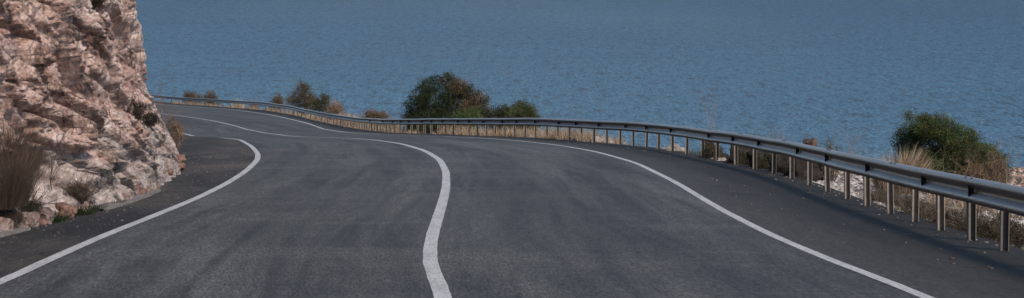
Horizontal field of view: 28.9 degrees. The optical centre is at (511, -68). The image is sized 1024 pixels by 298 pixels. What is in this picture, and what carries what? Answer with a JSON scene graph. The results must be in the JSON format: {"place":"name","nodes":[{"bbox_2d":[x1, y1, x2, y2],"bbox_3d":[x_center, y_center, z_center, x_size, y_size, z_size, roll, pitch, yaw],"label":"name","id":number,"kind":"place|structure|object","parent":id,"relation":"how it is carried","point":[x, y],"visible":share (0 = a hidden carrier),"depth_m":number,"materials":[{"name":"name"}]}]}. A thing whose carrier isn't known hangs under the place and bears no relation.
{"place":"outdoors","nodes":[
{"label":"outdoors","id":0,"kind":"place"},
{"bbox_2d":[0,0,180,231],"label":"cliff","id":1,"kind":"structure","parent":0,"point":[70,70],"depth_m":31.73,"materials":[{"name":"beige stone"}]},
{"bbox_2d":[0,108,53,164],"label":"dry grass clump","id":2,"kind":"object","parent":1,"relation":"on","point":[10,139],"visible":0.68,"depth_m":27.37,"materials":[{"name":"brown plant"}]},
{"bbox_2d":[12,132,58,172],"bbox_3d":[-7.118,3.146,28.958,1.118,0.661,2.074,0,0,0],"label":"dry grass clump","id":3,"kind":"object","parent":1,"relation":"on","point":[41,150],"visible":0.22,"depth_m":28.92,"materials":[{"name":"brown plant"}]},
{"bbox_2d":[0,129,78,210],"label":"dry grass clump","id":4,"kind":"object","parent":1,"relation":"on","point":[18,189],"visible":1,"depth_m":25.30,"materials":[{"name":"brown plant"}]},
{"bbox_2d":[10,164,84,211],"bbox_3d":[-6.528,3.385,26.791,1.528,0.749,0.910,0,0,17],"label":"brush","id":5,"kind":"object","parent":1,"relation":"on","point":[33,195],"visible":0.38,"depth_m":26.78,"materials":[{"name":"brown plant"}]},
{"bbox_2d":[44,138,65,189],"bbox_3d":[-6.604,3.348,28.938,0.437,0.828,0.618,0,0,0],"label":"brush","id":6,"kind":"object","parent":1,"relation":"on","point":[51,161],"visible":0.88,"depth_m":28.98,"materials":[{"name":"brown plant"}]},
{"bbox_2d":[55,163,104,201],"bbox_3d":[-6.469,3.714,29.574,0.769,0.598,0.686,0,0,28],"label":"brush","id":7,"kind":"object","parent":1,"relation":"on","point":[85,189],"visible":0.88,"depth_m":29.56,"materials":[{"name":"brown plant"}]},
{"bbox_2d":[90,0,107,11],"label":"cliff shrub","id":8,"kind":"object","parent":1,"relation":"on","point":[96,3],"visible":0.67,"depth_m":36.08,"materials":[{"name":"green plant"}]},
{"bbox_2d":[126,81,159,134],"bbox_3d":[-7.553,3.567,38.679,1.410,1.313,1.051,0,0,-10],"label":"cliff shrub","id":9,"kind":"object","parent":1,"relation":"on","point":[152,119],"visible":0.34,"depth_m":38.63,"materials":[{"name":"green plant"}]},
{"bbox_2d":[153,72,181,120],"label":"brush","id":10,"kind":"object","parent":1,"relation":"on","point":[163,104],"visible":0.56,"depth_m":54.56,"materials":[{"name":"brown plant"}]},
{"bbox_2d":[167,168,173,175],"bbox_3d":[-6.868,4.817,39.901,0.147,0.140,0.260,0,0,0],"label":"rock","id":11,"kind":"object","parent":1,"relation":"on","point":[170,172],"visible":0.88,"depth_m":39.85,"materials":[{"name":"stone"}]},
{"bbox_2d":[148,67,199,132],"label":"brush","id":12,"kind":"object","parent":1,"relation":"on","point":[173,107],"visible":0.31,"depth_m":54.55,"materials":[{"name":"brown plant"}]},
{"bbox_2d":[179,162,185,169],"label":"rock","id":13,"kind":"object","parent":1,"relation":"on","point":[182,165],"visible":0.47,"depth_m":42.78,"materials":[{"name":"stone"}]},
{"bbox_2d":[8,149,245,259],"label":"gravel","id":14,"kind":"structure","parent":0,"point":[127,204],"depth_m":31.93,"materials":[{"name":"grey gravel"}]},
{"bbox_2d":[0,129,254,277],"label":"gravel shoulder","id":15,"kind":"object","parent":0,"point":[191,148],"visible":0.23,"depth_m":30.42},
{"bbox_2d":[0,217,14,230],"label":"rock","id":16,"kind":"object","parent":15,"relation":"on","point":[7,224],"visible":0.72,"depth_m":24.97,"materials":[{"name":"beige stone"}]},
{"bbox_2d":[0,203,28,227],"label":"dry shrub","id":17,"kind":"object","parent":15,"relation":"on","point":[15,216],"visible":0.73,"depth_m":25.35,"materials":[{"name":"brown plant"}]},
{"bbox_2d":[4,212,25,227],"bbox_3d":[-6.458,3.737,25.494,0.451,0.306,0.417,0,0,-22],"label":"rock","id":18,"kind":"object","parent":15,"relation":"on","point":[22,225],"visible":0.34,"depth_m":25.45,"materials":[{"name":"beige stone"}]},
{"bbox_2d":[0,227,30,237],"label":"concrete edge","id":19,"kind":"object","parent":15,"relation":"on","point":[8,233],"visible":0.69,"depth_m":24.94,"materials":[{"name":"grey concrete"}]},
{"bbox_2d":[24,220,30,226],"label":"rock","id":20,"kind":"object","parent":15,"relation":"on","point":[28,223],"visible":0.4,"depth_m":25.95,"materials":[{"name":"beige stone"}]},
{"bbox_2d":[21,211,40,226],"bbox_3d":[-6.418,3.844,26.390,0.349,0.332,0.598,0,0,0],"label":"rock","id":21,"kind":"object","parent":15,"relation":"on","point":[35,216],"visible":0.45,"depth_m":26.21,"materials":[{"name":"beige stone"}]},
{"bbox_2d":[20,194,45,211],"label":"dry shrub","id":22,"kind":"object","parent":15,"relation":"on","point":[36,205],"visible":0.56,"depth_m":26.68,"materials":[{"name":"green plant"}]},
{"bbox_2d":[40,219,47,224],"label":"rock","id":23,"kind":"object","parent":15,"relation":"on","point":[43,221],"visible":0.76,"depth_m":26.68,"materials":[{"name":"stone"}]},
{"bbox_2d":[37,207,54,223],"bbox_3d":[-6.358,3.866,26.884,0.338,0.281,0.463,0,0,0],"label":"rock","id":24,"kind":"object","parent":15,"relation":"on","point":[47,214],"visible":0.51,"depth_m":26.81,"materials":[{"name":"beige stone"}]},
{"bbox_2d":[50,209,70,222],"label":"green tuft","id":25,"kind":"object","parent":15,"relation":"on","point":[59,217],"visible":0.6,"depth_m":27.23,"materials":[{"name":"green plant"}]},
{"bbox_2d":[55,202,77,216],"bbox_3d":[-6.365,4.001,28.330,0.318,0.299,0.431,0,0,0],"label":"rock","id":26,"kind":"object","parent":15,"relation":"on","point":[67,207],"visible":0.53,"depth_m":28.29,"materials":[{"name":"stone"}]},
{"bbox_2d":[77,201,90,212],"bbox_3d":[-6.281,4.068,29.125,0.186,0.242,0.368,0,0,0],"label":"rock","id":27,"kind":"object","parent":15,"relation":"on","point":[86,204],"visible":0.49,"depth_m":29.09,"materials":[{"name":"grey stone"}]},
{"bbox_2d":[58,170,113,205],"bbox_3d":[-6.429,3.879,29.550,0.952,0.625,0.962,0,0,0],"label":"dry shrub","id":28,"kind":"object","parent":15,"relation":"on","point":[81,195],"visible":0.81,"depth_m":29.54,"materials":[{"name":"brown plant"}]},
{"bbox_2d":[70,204,103,215],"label":"green tuft","id":29,"kind":"object","parent":15,"relation":"on","point":[85,211],"visible":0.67,"depth_m":28.71,"materials":[{"name":"green plant"}]},
{"bbox_2d":[93,203,107,210],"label":"green tuft","id":30,"kind":"object","parent":15,"relation":"on","point":[99,205],"visible":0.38,"depth_m":29.77,"materials":[{"name":"green plant"}]},
{"bbox_2d":[92,189,160,210],"bbox_3d":[-6.222,4.366,32.401,0.326,0.535,5.608,0,0,-2],"label":"concrete edge","id":31,"kind":"object","parent":15,"relation":"on","point":[111,205],"visible":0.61,"depth_m":31.53,"materials":[{"name":"grey concrete"}]},
{"bbox_2d":[122,193,130,199],"bbox_3d":[-6.238,4.283,32.003,0.255,0.214,0.318,0,0,0],"label":"rock","id":32,"kind":"object","parent":15,"relation":"on","point":[127,197],"visible":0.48,"depth_m":31.88,"materials":[{"name":"stone"}]},
{"bbox_2d":[134,184,142,194],"bbox_3d":[-6.310,4.374,33.294,0.270,0.328,0.477,0,0,14],"label":"rock","id":33,"kind":"object","parent":15,"relation":"on","point":[138,189],"visible":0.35,"depth_m":33.26,"materials":[{"name":"stone"}]},
{"bbox_2d":[165,114,185,150],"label":"dry shrub","id":34,"kind":"object","parent":15,"relation":"on","point":[178,133],"visible":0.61,"depth_m":54.55,"materials":[{"name":"brown plant"}]},
{"bbox_2d":[176,154,185,161],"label":"rock","id":35,"kind":"object","parent":15,"relation":"on","point":[182,158],"visible":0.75,"depth_m":46.27,"materials":[{"name":"stone"}]},
{"bbox_2d":[0,104,919,297],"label":"road","id":36,"kind":"structure","parent":0,"point":[312,211],"depth_m":24.50,"materials":[{"name":"grey asphalt"}]},
{"bbox_2d":[0,138,259,284],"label":"edge line","id":37,"kind":"object","parent":36,"relation":"on","point":[27,269],"visible":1,"depth_m":25.65,"materials":[{"name":"paint"}]},
{"bbox_2d":[162,104,372,133],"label":"edge line","id":38,"kind":"object","parent":36,"relation":"on","point":[288,118],"visible":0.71,"depth_m":147.73,"materials":[{"name":"paint"}]},
{"bbox_2d":[158,113,451,297],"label":"line","id":39,"kind":"object","parent":36,"relation":"on","point":[438,284],"visible":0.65,"depth_m":24.28,"materials":[{"name":"paint"}]},
{"bbox_2d":[448,136,934,297],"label":"edge line","id":40,"kind":"object","parent":36,"relation":"on","point":[825,257],"visible":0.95,"depth_m":23.96,"materials":[{"name":"paint"}]},
{"bbox_2d":[135,0,1023,168],"bbox_3d":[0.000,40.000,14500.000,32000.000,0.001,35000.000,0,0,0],"label":"sea","id":41,"kind":"structure","parent":0,"point":[819,67],"depth_m":630.07,"materials":[{"name":"liquid"}]},
{"bbox_2d":[155,102,1023,297],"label":"asphalt shoulder","id":42,"kind":"object","parent":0,"point":[888,252],"visible":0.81,"depth_m":26.45},
{"bbox_2d":[151,95,1023,250],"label":"guardrail","id":43,"kind":"object","parent":42,"relation":"on","point":[1006,200],"visible":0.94,"depth_m":36.17,"materials":[{"name":"metal"}]},
{"bbox_2d":[155,101,1023,249],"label":"seaward slope","id":44,"kind":"structure","parent":0,"point":[1018,217],"depth_m":45.27,"materials":[{"name":"brown soil"}]},
{"bbox_2d":[181,90,203,103],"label":"shrub","id":45,"kind":"object","parent":44,"relation":"on","point":[188,94],"visible":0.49,"depth_m":225.67,"materials":[{"name":"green plant"}]},
{"bbox_2d":[202,89,218,105],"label":"shrub","id":46,"kind":"object","parent":44,"relation":"on","point":[209,96],"visible":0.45,"depth_m":219.78,"materials":[{"name":"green plant"}]},
{"bbox_2d":[269,92,284,109],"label":"shrub","id":47,"kind":"object","parent":44,"relation":"on","point":[279,101],"visible":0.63,"depth_m":189.72,"materials":[{"name":"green plant"}]},
{"bbox_2d":[283,79,318,114],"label":"tall shrub","id":48,"kind":"object","parent":44,"relation":"on","point":[304,94],"visible":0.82,"depth_m":175.80,"materials":[{"name":"green plant"}]},
{"bbox_2d":[172,101,442,133],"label":"dry grass","id":49,"kind":"structure","parent":44,"relation":"on","point":[303,115],"depth_m":150.67,"materials":[{"name":"beige plant"}]},
{"bbox_2d":[309,92,332,117],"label":"shrub","id":50,"kind":"object","parent":44,"relation":"on","point":[324,99],"visible":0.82,"depth_m":165.83,"materials":[{"name":"green plant"}]},
{"bbox_2d":[322,99,346,120],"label":"shrub","id":51,"kind":"object","parent":44,"relation":"on","point":[338,108],"visible":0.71,"depth_m":159.70,"materials":[{"name":"brown plant"}]},
{"bbox_2d":[360,108,390,126],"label":"shrub","id":52,"kind":"object","parent":44,"relation":"on","point":[379,115],"visible":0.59,"depth_m":140.69,"materials":[{"name":"brown plant"}]},
{"bbox_2d":[386,113,402,129],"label":"grass tuft","id":53,"kind":"object","parent":44,"relation":"on","point":[393,124],"visible":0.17,"depth_m":130.90,"materials":[{"name":"beige plant"}]},
{"bbox_2d":[401,125,422,132],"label":"shrub","id":54,"kind":"object","parent":44,"relation":"on","point":[414,127],"visible":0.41,"depth_m":107.34,"materials":[{"name":"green plant"}]},
{"bbox_2d":[420,125,450,133],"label":"shrub","id":55,"kind":"object","parent":44,"relation":"on","point":[434,128],"visible":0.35,"depth_m":101.26,"materials":[{"name":"green plant"}]},
{"bbox_2d":[400,69,491,128],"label":"bush","id":56,"kind":"object","parent":44,"relation":"on","point":[451,94],"visible":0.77,"depth_m":111.55,"materials":[{"name":"green plant"}]},
{"bbox_2d":[451,104,481,130],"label":"bush","id":57,"kind":"object","parent":44,"relation":"on","point":[470,114],"visible":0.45,"depth_m":98.23,"materials":[{"name":"green plant"}]},
{"bbox_2d":[478,103,513,131],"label":"bush","id":58,"kind":"object","parent":44,"relation":"on","point":[498,112],"visible":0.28,"depth_m":99.29,"materials":[{"name":"green plant"}]},
{"bbox_2d":[502,99,542,132],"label":"bush","id":59,"kind":"object","parent":44,"relation":"on","point":[523,110],"visible":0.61,"depth_m":96.56,"materials":[{"name":"green plant"}]},
{"bbox_2d":[436,124,630,144],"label":"dry grass","id":60,"kind":"structure","parent":44,"relation":"on","point":[588,137],"depth_m":78.18,"materials":[{"name":"beige plant"}]},
{"bbox_2d":[591,136,603,142],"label":"rock","id":61,"kind":"object","parent":44,"relation":"on","point":[598,138],"visible":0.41,"depth_m":68.78,"materials":[{"name":"stone"}]},
{"bbox_2d":[666,143,684,151],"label":"rock","id":62,"kind":"object","parent":44,"relation":"on","point":[677,147],"visible":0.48,"depth_m":57.69,"materials":[{"name":"stone"}]},
{"bbox_2d":[696,82,715,143],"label":"dead plant","id":63,"kind":"object","parent":44,"relation":"on","point":[706,109],"visible":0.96,"depth_m":58.61,"materials":[{"name":"brown plant"}]},
{"bbox_2d":[700,142,724,158],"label":"shrub","id":64,"kind":"object","parent":44,"relation":"on","point":[707,152],"visible":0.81,"depth_m":51.67,"materials":[{"name":"green plant"}]},
{"bbox_2d":[700,141,728,159],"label":"boulder","id":65,"kind":"object","parent":44,"relation":"on","point":[726,156],"visible":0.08,"depth_m":52.80,"materials":[{"name":"stone"}]},
{"bbox_2d":[729,145,750,163],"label":"boulder","id":66,"kind":"object","parent":44,"relation":"on","point":[731,159],"visible":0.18,"depth_m":48.52,"materials":[{"name":"stone"}]},
{"bbox_2d":[733,149,748,164],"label":"shrub","id":67,"kind":"object","parent":44,"relation":"on","point":[742,158],"visible":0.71,"depth_m":47.64,"materials":[{"name":"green plant"}]},
{"bbox_2d":[746,149,771,168],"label":"boulder","id":68,"kind":"object","parent":44,"relation":"on","point":[749,154],"visible":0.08,"depth_m":45.88,"materials":[{"name":"stone"}]},
{"bbox_2d":[757,152,770,169],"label":"shrub","id":69,"kind":"object","parent":44,"relation":"on","point":[762,161],"visible":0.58,"depth_m":45.21,"materials":[{"name":"green plant"}]},
{"bbox_2d":[748,127,800,150],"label":"grass tuft","id":70,"kind":"object","parent":44,"relation":"on","point":[774,135],"visible":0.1,"depth_m":47.46,"materials":[{"name":"brown plant"}]},
{"bbox_2d":[767,154,788,173],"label":"boulder","id":71,"kind":"object","parent":44,"relation":"on","point":[782,161],"visible":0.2,"depth_m":43.19,"materials":[{"name":"stone"}]},
{"bbox_2d":[784,158,823,181],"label":"boulder","id":72,"kind":"object","parent":44,"relation":"on","point":[800,168],"visible":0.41,"depth_m":40.92,"materials":[{"name":"stone"}]},
{"bbox_2d":[803,138,817,145],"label":"boulder","id":73,"kind":"object","parent":44,"relation":"on","point":[812,141],"visible":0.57,"depth_m":43.09,"materials":[{"name":"brown stone"}]},
{"bbox_2d":[818,164,833,180],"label":"boulder","id":74,"kind":"object","parent":44,"relation":"on","point":[820,166],"visible":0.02,"depth_m":42.91,"materials":[{"name":"stone"}]},
{"bbox_2d":[821,131,840,181],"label":"shrub","id":75,"kind":"object","parent":44,"relation":"on","point":[833,169],"visible":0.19,"depth_m":42.55,"materials":[{"name":"brown plant"}]},
{"bbox_2d":[817,120,871,182],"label":"dead plant","id":76,"kind":"object","parent":44,"relation":"on","point":[849,146],"visible":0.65,"depth_m":41.21,"materials":[{"name":"brown plant"}]},
{"bbox_2d":[689,149,1022,249],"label":"green grass","id":77,"kind":"structure","parent":44,"relation":"on","point":[690,151],"depth_m":58.36,"materials":[{"name":"green plant"}]},
{"bbox_2d":[852,182,907,203],"bbox_3d":[6.078,4.484,32.982,1.203,1.046,0.917,0,0,12],"label":"brush","id":78,"kind":"object","parent":44,"relation":"on","point":[875,196],"visible":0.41,"depth_m":33.05,"materials":[{"name":"brown plant"}]},
{"bbox_2d":[861,188,900,201],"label":"shrub","id":79,"kind":"object","parent":44,"relation":"on","point":[880,193],"visible":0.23,"depth_m":33.85,"materials":[{"name":"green plant"}]},
{"bbox_2d":[868,155,899,191],"bbox_3d":[7.054,4.556,37.548,1.142,0.880,1.211,0,0,35],"label":"grass tuft","id":80,"kind":"object","parent":44,"relation":"on","point":[874,181],"visible":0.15,"depth_m":37.50,"materials":[{"name":"brown plant"}]},
{"bbox_2d":[872,184,929,209],"bbox_3d":[6.145,4.251,31.403,1.158,1.053,1.357,0,0,-12],"label":"brush","id":81,"kind":"object","parent":44,"relation":"on","point":[898,206],"visible":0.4,"depth_m":31.61,"materials":[{"name":"brown plant"}]},
{"bbox_2d":[883,194,919,205],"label":"shrub","id":82,"kind":"object","parent":44,"relation":"on","point":[906,202],"visible":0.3,"depth_m":32.33,"materials":[{"name":"brown plant"}]},
{"bbox_2d":[880,143,942,194],"bbox_3d":[7.305,4.359,36.393,1.234,1.109,1.238,0,0,0],"label":"grass tuft","id":83,"kind":"object","parent":44,"relation":"on","point":[911,161],"visible":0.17,"depth_m":36.28,"materials":[{"name":"beige plant"}]},
{"bbox_2d":[899,203,935,219],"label":"shrub","id":84,"kind":"object","parent":44,"relation":"on","point":[904,210],"visible":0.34,"depth_m":29.26,"materials":[{"name":"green plant"}]},
{"bbox_2d":[812,171,1023,229],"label":"pebbles","id":85,"kind":"object","parent":44,"relation":"on","point":[837,185],"visible":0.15,"depth_m":39.09,"materials":[{"name":"stone"}]},
{"bbox_2d":[893,191,955,220],"bbox_3d":[6.007,4.001,28.974,1.231,1.009,1.234,0,0,27],"label":"brush","id":86,"kind":"object","parent":44,"relation":"on","point":[921,211],"visible":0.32,"depth_m":28.89,"materials":[{"name":"brown plant"}]},
{"bbox_2d":[832,154,1021,219],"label":"dry grass","id":87,"kind":"structure","parent":44,"relation":"on","point":[958,205],"depth_m":30.86,"materials":[{"name":"brown plant"}]},
{"bbox_2d":[916,141,975,200],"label":"dry branches","id":88,"kind":"object","parent":44,"relation":"on","point":[952,157],"visible":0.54,"depth_m":34.40,"materials":[{"name":"brown plant"}]},
{"bbox_2d":[927,207,966,226],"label":"shrub","id":89,"kind":"object","parent":44,"relation":"on","point":[948,216],"visible":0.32,"depth_m":27.19,"materials":[{"name":"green plant"}]},
{"bbox_2d":[888,108,1013,182],"bbox_3d":[8.513,4.308,38.595,2.375,1.769,1.777,0,0,0],"label":"green bush","id":90,"kind":"object","parent":44,"relation":"on","point":[940,130],"visible":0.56,"depth_m":38.19,"materials":[{"name":"green plant"}]},
{"bbox_2d":[912,173,1013,232],"bbox_3d":[6.135,3.829,26.981,1.513,1.250,1.280,0,0,17],"label":"brush","id":91,"kind":"object","parent":44,"relation":"on","point":[950,212],"visible":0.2,"depth_m":26.99,"materials":[{"name":"brown plant"}]},
{"bbox_2d":[946,208,985,218],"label":"shrub","id":92,"kind":"object","parent":44,"relation":"on","point":[966,212],"visible":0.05,"depth_m":27.86,"materials":[{"name":"brown plant"}]},
{"bbox_2d":[946,214,987,230],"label":"shrub","id":93,"kind":"object","parent":44,"relation":"on","point":[954,224],"visible":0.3,"depth_m":26.62,"materials":[{"name":"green plant"}]},
{"bbox_2d":[932,117,1018,182],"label":"dry branches","id":94,"kind":"object","parent":44,"relation":"on","point":[983,175],"visible":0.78,"depth_m":34.86,"materials":[{"name":"brown plant"}]},
{"bbox_2d":[938,119,1023,186],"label":"dry branches","id":95,"kind":"object","parent":44,"relation":"on","point":[1012,168],"visible":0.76,"depth_m":36.51,"materials":[{"name":"brown plant"}]},
{"bbox_2d":[957,217,1010,238],"bbox_3d":[6.066,3.875,25.596,0.720,0.423,0.511,0,0,0],"label":"shrub","id":96,"kind":"object","parent":44,"relation":"on","point":[980,228],"visible":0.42,"depth_m":25.53,"materials":[{"name":"brown plant"}]},
{"bbox_2d":[958,150,1010,182],"bbox_3d":[8.884,4.571,37.237,0.998,1.117,0.912,0,0,0],"label":"dry shrub","id":97,"kind":"object","parent":44,"relation":"on","point":[988,171],"visible":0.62,"depth_m":37.19,"materials":[{"name":"brown plant"}]},
{"bbox_2d":[945,178,1023,239],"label":"brush","id":98,"kind":"object","parent":44,"relation":"on","point":[981,218],"visible":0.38,"depth_m":25.69,"materials":[{"name":"brown plant"}]},
{"bbox_2d":[987,217,1023,248],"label":"shrub","id":99,"kind":"object","parent":44,"relation":"on","point":[1016,236],"visible":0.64,"depth_m":24.38,"materials":[{"name":"brown plant"}]},
{"bbox_2d":[987,214,1023,235],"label":"shrub","id":100,"kind":"object","parent":44,"relation":"on","point":[998,216],"visible":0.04,"depth_m":26.53,"materials":[{"name":"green plant"}]},
{"bbox_2d":[1007,167,1023,186],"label":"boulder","id":101,"kind":"object","parent":44,"relation":"on","point":[1021,169],"visible":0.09,"depth_m":46.28,"materials":[{"name":"stone"}]},
{"bbox_2d":[568,142,1011,268],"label":"gravel","id":102,"kind":"structure","parent":0,"point":[988,266],"depth_m":32.04,"materials":[{"name":"grey gravel"}]}
]}

